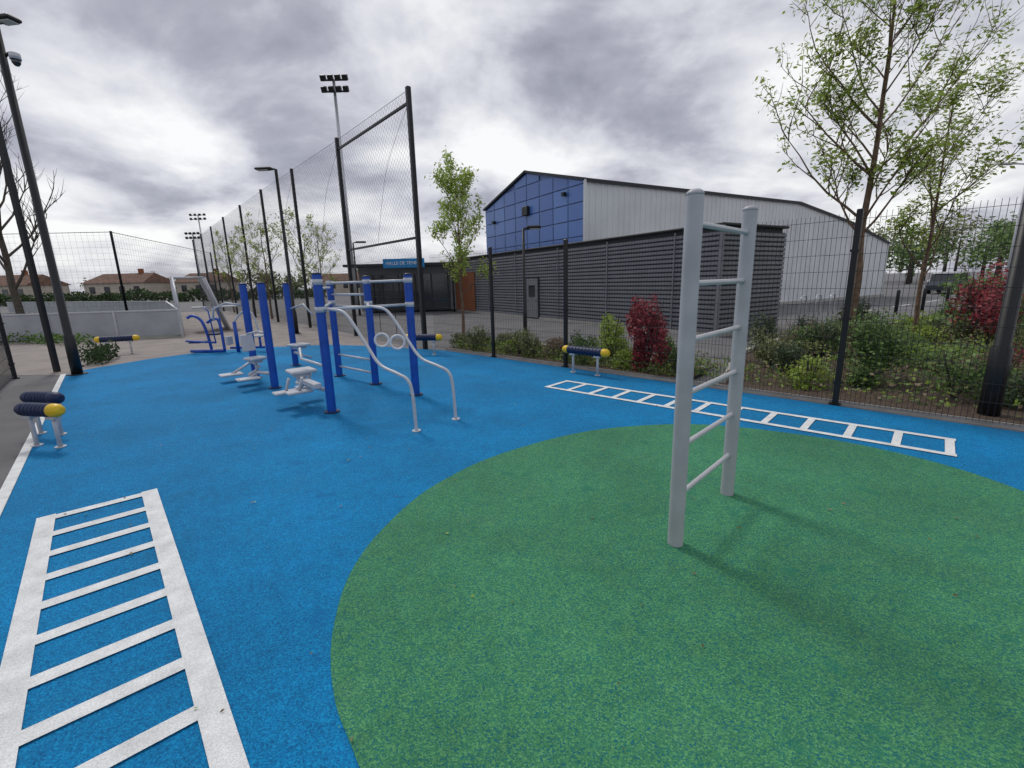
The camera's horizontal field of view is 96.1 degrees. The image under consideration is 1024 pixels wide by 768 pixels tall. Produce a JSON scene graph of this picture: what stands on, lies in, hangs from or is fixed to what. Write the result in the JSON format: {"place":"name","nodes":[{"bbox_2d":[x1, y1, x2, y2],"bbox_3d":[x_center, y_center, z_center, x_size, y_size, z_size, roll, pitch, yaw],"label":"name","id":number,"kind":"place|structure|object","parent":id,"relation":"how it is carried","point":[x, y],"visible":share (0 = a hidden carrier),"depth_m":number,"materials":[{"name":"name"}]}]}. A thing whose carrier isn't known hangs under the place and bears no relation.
{"place":"outdoors","nodes":[
{"label":"outdoors","id":0,"kind":"place"},
{"bbox_2d":[0,285,69,300],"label":"walls","id":1,"kind":"structure","parent":0,"point":[27,290],"depth_m":92.20,"materials":[{"name":"beige paint"}]},
{"bbox_2d":[0,270,70,285],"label":"roof","id":2,"kind":"structure","parent":1,"relation":"on","point":[43,280],"depth_m":93.91,"materials":[{"name":"tile"}]},
{"bbox_2d":[83,282,170,299],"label":"walls","id":3,"kind":"structure","parent":0,"point":[114,287],"depth_m":93.16,"materials":[{"name":"beige paint"}]},
{"bbox_2d":[81,269,169,283],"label":"roof","id":4,"kind":"structure","parent":3,"relation":"on","point":[105,278],"depth_m":94.99,"materials":[{"name":"tile"}]},
{"bbox_2d":[176,281,239,297],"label":"walls","id":5,"kind":"structure","parent":0,"point":[188,284],"depth_m":97.54,"materials":[{"name":"beige paint"}]},
{"bbox_2d":[174,268,236,281],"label":"roof","id":6,"kind":"structure","parent":5,"relation":"on","point":[194,280],"depth_m":98.94,"materials":[{"name":"tile"}]},
{"bbox_2d":[0,311,417,374],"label":"path","id":7,"kind":"structure","parent":0,"point":[32,358],"depth_m":14.18,"materials":[{"name":"concrete"}]},
{"bbox_2d":[0,122,60,371],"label":"net post","id":8,"kind":"object","parent":7,"relation":"on","point":[20,221],"visible":1,"depth_m":9.31,"materials":[{"name":"black metal"}]},
{"bbox_2d":[78,339,120,366],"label":"shrub","id":9,"kind":"object","parent":7,"relation":"on","point":[104,351],"visible":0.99,"depth_m":10.82,"materials":[{"name":"green plant"}]},
{"bbox_2d":[94,335,139,352],"bbox_3d":[-10.531,-1.047,12.308,0.990,0.491,0.162,-6,13,-19],"label":"balance log","id":10,"kind":"object","parent":7,"relation":"on","point":[126,338],"visible":0.91,"depth_m":12.24,"materials":[{"name":"blue plastic"}]},
{"bbox_2d":[209,229,243,310],"bbox_3d":[-19.697,-7.803,31.902,2.044,5.618,2.149,-4,13,-12],"label":"young tree","id":11,"kind":"object","parent":7,"relation":"on","point":[227,266],"visible":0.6,"depth_m":31.83,"materials":[{"name":"green plant"}]},
{"bbox_2d":[226,225,265,313],"bbox_3d":[-15.942,-6.851,27.909,2.111,5.312,2.047,-8,14,-26],"label":"young tree","id":12,"kind":"object","parent":7,"relation":"on","point":[231,242],"visible":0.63,"depth_m":27.65,"materials":[{"name":"green plant"}]},
{"bbox_2d":[232,210,284,318],"bbox_3d":[-13.007,-6.168,23.947,2.527,5.560,2.674,-11,16,-36],"label":"young tree","id":13,"kind":"object","parent":7,"relation":"on","point":[259,250],"visible":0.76,"depth_m":23.79,"materials":[{"name":"green plant"}]},
{"bbox_2d":[254,166,299,333],"bbox_3d":[-8.093,-4.527,15.988,0.834,5.570,0.285,0,13,7],"label":"street lamp","id":14,"kind":"object","parent":7,"relation":"on","point":[294,313],"visible":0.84,"depth_m":15.86,"materials":[{"name":"black metal"}]},
{"bbox_2d":[322,273,358,280],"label":"roof","id":15,"kind":"structure","parent":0,"point":[341,276],"depth_m":112.21,"materials":[{"name":"tile"}]},
{"bbox_2d":[323,281,359,292],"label":"walls","id":16,"kind":"structure","parent":0,"point":[339,290],"depth_m":110.92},
{"bbox_2d":[0,271,1023,515],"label":"ground","id":17,"kind":"structure","parent":0,"point":[14,431],"depth_m":16.84,"materials":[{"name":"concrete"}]},
{"bbox_2d":[0,313,19,389],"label":"fence","id":18,"kind":"object","parent":17,"relation":"on","point":[10,363],"visible":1,"depth_m":8.91,"materials":[{"name":"metal"}]},
{"bbox_2d":[0,374,65,514],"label":"edge line","id":19,"kind":"object","parent":17,"relation":"on","point":[11,479],"visible":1,"depth_m":4.46,"materials":[{"name":"white paint"}]},
{"bbox_2d":[1,331,94,345],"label":"hedge","id":20,"kind":"object","parent":17,"relation":"on","point":[56,336],"visible":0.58,"depth_m":15.19,"materials":[{"name":"green plant"}]},
{"bbox_2d":[0,313,179,342],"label":"sports court","id":21,"kind":"object","parent":17,"relation":"on","point":[92,338],"visible":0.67,"depth_m":16.80,"materials":[{"name":"beige concrete"}]},
{"bbox_2d":[0,67,64,315],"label":"bare tree","id":22,"kind":"object","parent":21,"relation":"on","point":[13,285],"visible":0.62,"depth_m":19.79,"materials":[{"name":"brown plant"}]},
{"bbox_2d":[0,276,236,340],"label":"multi sport pitch","id":23,"kind":"object","parent":21,"relation":"on","point":[115,318],"visible":0.89,"depth_m":16.27,"materials":[{"name":"metal"}]},
{"bbox_2d":[0,231,127,310],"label":"ball net","id":24,"kind":"object","parent":23,"relation":"attached to","point":[118,270],"visible":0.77,"depth_m":24.05,"materials":[{"name":"metal"}]},
{"bbox_2d":[0,287,326,306],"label":"hedge","id":25,"kind":"object","parent":17,"relation":"on","point":[79,297],"visible":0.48,"depth_m":63.91,"materials":[{"name":"green plant"}]},
{"bbox_2d":[77,268,357,292],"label":"tree mass","id":26,"kind":"object","parent":17,"relation":"on","point":[286,280],"visible":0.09,"depth_m":117.64,"materials":[{"name":"green plant"}]},
{"bbox_2d":[271,207,334,317],"bbox_3d":[-9.344,-5.340,20.849,2.566,5.107,2.307,-2,13,0],"label":"young tree","id":27,"kind":"object","parent":17,"relation":"on","point":[306,244],"visible":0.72,"depth_m":20.49,"materials":[{"name":"green plant"}]},
{"bbox_2d":[192,86,427,348],"bbox_3d":[-15.625,-6.977,26.727,0.218,6.050,41.546,-12,16,-38],"label":"ball stop net","id":28,"kind":"object","parent":17,"relation":"on","point":[407,104],"visible":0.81,"depth_m":15.50,"materials":[{"name":"metal"}]},
{"bbox_2d":[112,232,219,305],"bbox_3d":[-23.198,-7.277,32.053,0.114,4.700,16.878,-5,13,-17],"label":"ball net","id":29,"kind":"object","parent":28,"relation":"attached to","point":[169,268],"visible":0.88,"depth_m":30.25,"materials":[{"name":"metal"}]},
{"bbox_2d":[298,222,341,312],"bbox_3d":[-11.716,-7.117,28.206,2.593,5.485,2.336,10,17,42],"label":"young tree","id":30,"kind":"object","parent":17,"relation":"on","point":[320,238],"visible":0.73,"depth_m":27.85,"materials":[{"name":"green plant"}]},
{"bbox_2d":[319,74,357,304],"bbox_3d":[-13.486,-15.265,37.337,2.136,17.484,0.712,-2,13,0],"label":"floodlight mast","id":31,"kind":"object","parent":17,"relation":"on","point":[334,89],"visible":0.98,"depth_m":36.03,"materials":[{"name":"metal"}]},
{"bbox_2d":[352,241,365,314],"bbox_3d":[-8.275,-5.796,25.355,0.805,3.970,0.240,-4,13,-11],"label":"street lamp","id":32,"kind":"object","parent":17,"relation":"on","point":[359,312],"visible":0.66,"depth_m":25.14,"materials":[{"name":"black metal"}]},
{"bbox_2d":[424,145,496,334],"bbox_3d":[-1.568,-4.173,13.997,1.908,5.422,1.982,-7,14,-23],"label":"young tree","id":33,"kind":"object","parent":17,"relation":"on","point":[461,193],"visible":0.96,"depth_m":13.67,"materials":[{"name":"green plant"}]},
{"bbox_2d":[0,345,1023,767],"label":"blue play surface","id":34,"kind":"object","parent":17,"relation":"on","point":[268,571],"visible":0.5,"depth_m":3.88,"materials":[{"name":"rubber"}]},
{"bbox_2d":[13,402,66,448],"bbox_3d":[-5.080,0.445,4.988,0.600,0.496,0.152,1,13,12],"label":"balance log","id":35,"kind":"object","parent":34,"relation":"on","point":[52,412],"visible":1,"depth_m":4.92,"materials":[{"name":"blue plastic"}]},
{"bbox_2d":[19,391,66,435],"bbox_3d":[-5.493,0.343,5.424,0.560,0.526,0.152,1,13,12],"label":"balance log","id":36,"kind":"object","parent":34,"relation":"on","point":[44,397],"visible":0.79,"depth_m":5.34,"materials":[{"name":"blue plastic"}]},
{"bbox_2d":[0,13,87,375],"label":"street lamp","id":37,"kind":"object","parent":34,"relation":"on","point":[68,336],"visible":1,"depth_m":8.67,"materials":[{"name":"black metal"}]},
{"bbox_2d":[0,488,249,767],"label":"painted ladder marking","id":38,"kind":"object","parent":34,"relation":"on","point":[223,745],"visible":1,"depth_m":2.13,"materials":[{"name":"white paint"}]},
{"bbox_2d":[185,306,225,352],"bbox_3d":[-7.999,-1.415,12.005,0.989,1.191,0.491,-2,13,0],"label":"elliptical trainer","id":39,"kind":"object","parent":34,"relation":"on","point":[209,341],"visible":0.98,"depth_m":11.97,"materials":[{"name":"blue metal"}]},
{"bbox_2d":[225,311,264,351],"bbox_3d":[-6.991,-1.378,12.050,0.945,1.089,0.260,-2,13,0],"label":"leg press machine","id":40,"kind":"object","parent":34,"relation":"on","point":[229,340],"visible":0.81,"depth_m":12.05,"materials":[{"name":"blue metal"}]},
{"bbox_2d":[212,282,312,388],"bbox_3d":[-4.596,-0.976,8.480,1.438,1.740,2.571,-2,13,0],"label":"chest press station","id":41,"kind":"object","parent":34,"relation":"on","point":[247,342],"visible":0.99,"depth_m":7.89,"materials":[{"name":"blue metal"}]},
{"bbox_2d":[272,272,459,432],"bbox_3d":[-2.370,-0.639,6.528,4.016,1.821,1.831,10,17,42],"label":"fitness rig","id":42,"kind":"object","parent":34,"relation":"on","point":[303,382],"visible":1,"depth_m":6.41,"materials":[{"name":"blue metal"}]},
{"bbox_2d":[405,334,442,354],"bbox_3d":[-2.075,-0.930,10.795,0.940,0.491,0.162,1,13,12],"label":"balance log","id":43,"kind":"object","parent":34,"relation":"on","point":[433,338],"visible":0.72,"depth_m":10.68,"materials":[{"name":"blue plastic"}]},
{"bbox_2d":[562,345,609,375],"bbox_3d":[1.290,-0.415,8.112,0.990,0.484,0.148,11,18,44],"label":"balance log","id":44,"kind":"object","parent":34,"relation":"on","point":[596,353],"visible":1,"depth_m":7.98,"materials":[{"name":"blue plastic"}]},
{"bbox_2d":[331,424,1023,767],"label":"green play surface","id":45,"kind":"object","parent":34,"relation":"on","point":[902,656],"visible":0.97,"depth_m":2.28,"materials":[{"name":"rubber"}]},
{"bbox_2d":[667,188,757,546],"bbox_3d":[1.313,-0.088,2.990,0.096,2.100,1.008,10,17,42],"label":"climbing ladder","id":46,"kind":"object","parent":45,"relation":"on","point":[691,283],"visible":0.99,"depth_m":2.80,"materials":[{"name":"metal"}]},
{"bbox_2d":[545,380,956,456],"bbox_3d":[2.439,0.293,5.876,4.700,0.001,0.600,10,17,41],"label":"painted ladder marking","id":47,"kind":"object","parent":34,"relation":"on","point":[898,435],"visible":0.92,"depth_m":5.15,"materials":[{"name":"white paint"}]},
{"bbox_2d":[522,225,540,332],"bbox_3d":[0.578,-3.070,13.847,0.632,3.220,0.240,0,13,6],"label":"street lamp","id":48,"kind":"object","parent":17,"relation":"on","point":[523,247],"visible":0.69,"depth_m":13.78,"materials":[{"name":"black metal"}]},
{"bbox_2d":[343,222,789,336],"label":"low slatted building","id":49,"kind":"structure","parent":17,"relation":"on","point":[545,302],"depth_m":15.98,"materials":[{"name":"metal"}]},
{"bbox_2d":[526,277,539,318],"bbox_3d":[0.889,-3.773,20.208,0.120,1.750,1.000,-9,14,-29],"label":"door","id":50,"kind":"structure","parent":49,"relation":"in","point":[534,283],"depth_m":20.06,"materials":[{"name":"paint"}]},
{"bbox_2d":[450,343,701,377],"bbox_3d":[1.040,-0.636,10.056,6.399,0.001,1.500,11,18,44],"label":"planting bed","id":51,"kind":"object","parent":17,"relation":"on","point":[604,367],"visible":0.17,"depth_m":8.99,"materials":[{"name":"brown soil"}]},
{"bbox_2d":[462,324,488,350],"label":"olive shrub","id":52,"kind":"object","parent":51,"relation":"on","point":[472,337],"visible":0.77,"depth_m":11.16,"materials":[{"name":"green plant"}]},
{"bbox_2d":[501,327,533,353],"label":"olive shrub","id":53,"kind":"object","parent":51,"relation":"on","point":[517,339],"visible":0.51,"depth_m":10.28,"materials":[{"name":"green plant"}]},
{"bbox_2d":[518,332,541,356],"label":"olive shrub","id":54,"kind":"object","parent":51,"relation":"on","point":[526,344],"visible":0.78,"depth_m":9.92,"materials":[{"name":"green plant"}]},
{"bbox_2d":[540,336,569,358],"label":"dry shrub","id":55,"kind":"object","parent":51,"relation":"on","point":[559,341],"visible":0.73,"depth_m":9.74,"materials":[{"name":"brown plant"}]},
{"bbox_2d":[568,333,600,364],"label":"green shrub","id":56,"kind":"object","parent":51,"relation":"on","point":[581,359],"visible":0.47,"depth_m":8.91,"materials":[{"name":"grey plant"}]},
{"bbox_2d":[595,311,627,358],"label":"lime shrub","id":57,"kind":"object","parent":51,"relation":"on","point":[610,329],"visible":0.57,"depth_m":9.17,"materials":[{"name":"green plant"}]},
{"bbox_2d":[600,336,632,356],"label":"lime shrub","id":58,"kind":"object","parent":51,"relation":"on","point":[621,347],"visible":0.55,"depth_m":8.99,"materials":[{"name":"green plant"}]},
{"bbox_2d":[609,348,642,368],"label":"lime shrub","id":59,"kind":"object","parent":51,"relation":"on","point":[627,354],"visible":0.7,"depth_m":8.33,"materials":[{"name":"green plant"}]},
{"bbox_2d":[624,293,671,370],"bbox_3d":[2.388,-0.886,8.011,0.823,1.402,0.854,-2,13,0],"label":"red photinia","id":60,"kind":"object","parent":51,"relation":"on","point":[658,336],"visible":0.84,"depth_m":7.97,"materials":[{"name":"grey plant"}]},
{"bbox_2d":[654,334,675,364],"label":"green shrub","id":61,"kind":"object","parent":51,"relation":"on","point":[670,338],"visible":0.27,"depth_m":8.31,"materials":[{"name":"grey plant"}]},
{"bbox_2d":[665,344,697,365],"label":"green shrub","id":62,"kind":"object","parent":51,"relation":"on","point":[673,356],"visible":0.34,"depth_m":7.86,"materials":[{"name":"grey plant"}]},
{"bbox_2d":[483,170,891,304],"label":"tennis hall","id":63,"kind":"structure","parent":17,"relation":"on","point":[558,208],"depth_m":21.57,"materials":[{"name":"metal"}]},
{"bbox_2d":[430,197,1023,426],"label":"fence","id":64,"kind":"object","parent":17,"relation":"on","point":[855,250],"visible":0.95,"depth_m":5.94,"materials":[{"name":"metal"}]},
{"bbox_2d":[446,348,1023,430],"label":"kerb","id":65,"kind":"structure","parent":17,"relation":"on","point":[915,413],"depth_m":6.09,"materials":[{"name":"concrete"}]},
{"bbox_2d":[717,322,895,384],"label":"kerb","id":66,"kind":"structure","parent":17,"relation":"on","point":[724,380],"depth_m":8.19,"materials":[{"name":"concrete"}]},
{"bbox_2d":[720,328,1023,423],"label":"planting bed","id":67,"kind":"object","parent":17,"relation":"on","point":[970,409],"visible":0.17,"depth_m":6.23,"materials":[{"name":"brown soil"}]},
{"bbox_2d":[450,318,1023,416],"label":"ground cover plants","id":68,"kind":"object","parent":67,"relation":"on","point":[776,371],"visible":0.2,"depth_m":7.59,"materials":[{"name":"green plant"}]},
{"bbox_2d":[747,309,776,349],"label":"dark shrub","id":69,"kind":"object","parent":67,"relation":"on","point":[768,326],"visible":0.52,"depth_m":9.93,"materials":[{"name":"green plant"}]},
{"bbox_2d":[753,339,798,370],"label":"green shrub","id":70,"kind":"object","parent":67,"relation":"on","point":[768,351],"visible":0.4,"depth_m":7.96,"materials":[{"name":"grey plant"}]},
{"bbox_2d":[747,325,805,364],"bbox_3d":[4.822,-0.722,8.479,1.034,0.737,0.931,-5,13,-14],"label":"olive shrub","id":71,"kind":"object","parent":67,"relation":"on","point":[766,338],"visible":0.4,"depth_m":8.40,"materials":[{"name":"green plant"}]},
{"bbox_2d":[770,338,807,376],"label":"dark shrub","id":72,"kind":"object","parent":67,"relation":"on","point":[789,355],"visible":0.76,"depth_m":7.36,"materials":[{"name":"green plant"}]},
{"bbox_2d":[774,319,830,344],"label":"dry shrub","id":73,"kind":"object","parent":67,"relation":"on","point":[797,333],"visible":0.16,"depth_m":9.67,"materials":[{"name":"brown plant"}]},
{"bbox_2d":[777,350,832,389],"bbox_3d":[4.250,-0.215,6.681,0.615,0.561,0.666,-2,13,0],"label":"lime shrub","id":74,"kind":"object","parent":67,"relation":"on","point":[796,369],"visible":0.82,"depth_m":6.57,"materials":[{"name":"green plant"}]},
{"bbox_2d":[788,325,822,351],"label":"green shrub","id":75,"kind":"object","parent":67,"relation":"on","point":[801,333],"visible":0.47,"depth_m":9.24,"materials":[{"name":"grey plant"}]},
{"bbox_2d":[792,312,819,329],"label":"dark shrub","id":76,"kind":"object","parent":67,"relation":"on","point":[801,322],"visible":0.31,"depth_m":11.31,"materials":[{"name":"green plant"}]},
{"bbox_2d":[797,340,836,356],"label":"olive shrub","id":77,"kind":"object","parent":67,"relation":"on","point":[815,346],"visible":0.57,"depth_m":8.96,"materials":[{"name":"green plant"}]},
{"bbox_2d":[802,320,839,356],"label":"dark shrub","id":78,"kind":"object","parent":67,"relation":"on","point":[830,331],"visible":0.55,"depth_m":9.03,"materials":[{"name":"green plant"}]},
{"bbox_2d":[805,334,839,354],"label":"green shrub","id":79,"kind":"object","parent":67,"relation":"on","point":[835,344],"visible":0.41,"depth_m":8.99,"materials":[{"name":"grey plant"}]},
{"bbox_2d":[837,295,873,321],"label":"dark shrub","id":80,"kind":"object","parent":67,"relation":"on","point":[860,310],"visible":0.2,"depth_m":12.12,"materials":[{"name":"green plant"}]},
{"bbox_2d":[843,366,887,389],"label":"green shrub","id":81,"kind":"object","parent":67,"relation":"on","point":[856,378],"visible":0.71,"depth_m":6.47,"materials":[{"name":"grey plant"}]},
{"bbox_2d":[836,308,929,385],"bbox_3d":[5.331,-0.556,6.759,1.109,1.136,1.045,-2,13,0],"label":"green shrub","id":82,"kind":"object","parent":67,"relation":"on","point":[860,342],"visible":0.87,"depth_m":6.59,"materials":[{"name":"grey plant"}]},
{"bbox_2d":[752,0,1023,356],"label":"young tree","id":83,"kind":"object","parent":67,"relation":"on","point":[880,112],"visible":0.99,"depth_m":7.91,"materials":[{"name":"green plant"}]},
{"bbox_2d":[891,319,955,344],"bbox_3d":[8.523,-1.044,9.653,1.074,0.666,1.006,-2,13,0],"label":"lime shrub","id":84,"kind":"object","parent":67,"relation":"on","point":[928,331],"visible":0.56,"depth_m":9.54,"materials":[{"name":"green plant"}]},
{"bbox_2d":[892,310,955,336],"bbox_3d":[10.168,-1.498,11.512,1.373,0.713,1.228,-2,13,0],"label":"lime shrub","id":85,"kind":"object","parent":67,"relation":"on","point":[926,318],"visible":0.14,"depth_m":11.30,"materials":[{"name":"green plant"}]},
{"bbox_2d":[896,343,971,368],"bbox_3d":[7.252,-0.490,7.830,0.936,0.450,1.184,-2,13,0],"label":"lime shrub","id":86,"kind":"object","parent":67,"relation":"on","point":[940,349],"visible":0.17,"depth_m":7.88,"materials":[{"name":"green plant"}]},
{"bbox_2d":[911,344,975,370],"bbox_3d":[6.897,-0.403,7.438,0.921,0.467,0.904,-2,13,0],"label":"green shrub","id":87,"kind":"object","parent":67,"relation":"on","point":[930,356],"visible":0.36,"depth_m":7.46,"materials":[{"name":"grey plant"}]},
{"bbox_2d":[911,339,987,399],"bbox_3d":[5.519,-0.154,5.718,0.755,0.795,0.746,2,13,16],"label":"green shrub","id":88,"kind":"object","parent":67,"relation":"on","point":[957,376],"visible":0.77,"depth_m":5.66,"materials":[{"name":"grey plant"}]},
{"bbox_2d":[881,41,1023,345],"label":"young tree","id":89,"kind":"object","parent":67,"relation":"on","point":[955,148],"visible":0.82,"depth_m":8.85,"materials":[{"name":"green plant"}]},
{"bbox_2d":[931,298,973,319],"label":"green shrub","id":90,"kind":"object","parent":67,"relation":"on","point":[943,311],"visible":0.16,"depth_m":12.48,"materials":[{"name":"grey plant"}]},
{"bbox_2d":[933,318,979,343],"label":"olive shrub","id":91,"kind":"object","parent":67,"relation":"on","point":[957,331],"visible":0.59,"depth_m":10.29,"materials":[{"name":"green plant"}]},
{"bbox_2d":[917,350,1023,379],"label":"olive shrub","id":92,"kind":"object","parent":67,"relation":"on","point":[958,360],"visible":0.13,"depth_m":7.00,"materials":[{"name":"green plant"}]},
{"bbox_2d":[930,296,1023,332],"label":"green shrub","id":93,"kind":"object","parent":67,"relation":"on","point":[958,314],"visible":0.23,"depth_m":10.36,"materials":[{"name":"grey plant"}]},
{"bbox_2d":[945,259,1023,343],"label":"red photinia","id":94,"kind":"object","parent":67,"relation":"on","point":[991,303],"visible":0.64,"depth_m":9.79,"materials":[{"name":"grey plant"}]},
{"bbox_2d":[953,352,1023,381],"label":"dry shrub","id":95,"kind":"object","parent":67,"relation":"on","point":[1013,363],"visible":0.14,"depth_m":6.25,"materials":[{"name":"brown plant"}]},
{"bbox_2d":[974,316,1017,343],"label":"olive shrub","id":96,"kind":"object","parent":67,"relation":"on","point":[988,337],"visible":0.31,"depth_m":9.65,"materials":[{"name":"green plant"}]},
{"bbox_2d":[969,371,1023,410],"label":"dark shrub","id":97,"kind":"object","parent":67,"relation":"on","point":[1009,395],"visible":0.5,"depth_m":5.42,"materials":[{"name":"green plant"}]},
{"bbox_2d":[975,336,1023,368],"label":"olive shrub","id":98,"kind":"object","parent":67,"relation":"on","point":[988,349],"visible":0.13,"depth_m":7.12,"materials":[{"name":"green plant"}]},
{"bbox_2d":[976,200,1023,421],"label":"street lamp","id":99,"kind":"object","parent":67,"relation":"on","point":[1011,279],"visible":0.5,"depth_m":4.95,"materials":[{"name":"black metal"}]},
{"bbox_2d":[866,210,1016,280],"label":"tree mass","id":100,"kind":"object","parent":17,"relation":"on","point":[973,224],"visible":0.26,"depth_m":73.15,"materials":[{"name":"green plant"}]},
{"bbox_2d":[925,272,971,293],"bbox_3d":[31.321,-7.249,32.890,4.200,1.485,1.820,-10,15,-34],"label":"parked car","id":101,"kind":"object","parent":17,"relation":"on","point":[937,279],"visible":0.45,"depth_m":32.08,"materials":[{"name":"paint"}]},
{"bbox_2d":[881,214,1017,283],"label":"tree mass","id":102,"kind":"object","parent":17,"relation":"on","point":[997,242],"visible":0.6,"depth_m":56.75,"materials":[{"name":"green plant"}]},
{"bbox_2d":[938,273,1023,297],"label":"hedge","id":103,"kind":"object","parent":17,"relation":"on","point":[955,287],"visible":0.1,"depth_m":27.47,"materials":[{"name":"green plant"}]},
{"bbox_2d":[997,162,1023,292],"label":"street lamp","id":104,"kind":"object","parent":17,"relation":"on","point":[1016,227],"visible":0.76,"depth_m":23.87,"materials":[{"name":"grey metal"}]},
{"bbox_2d":[0,0,1023,293],"label":"sky","id":105,"kind":"structure","parent":0,"point":[150,115],"materials":[{"name":"grey"}]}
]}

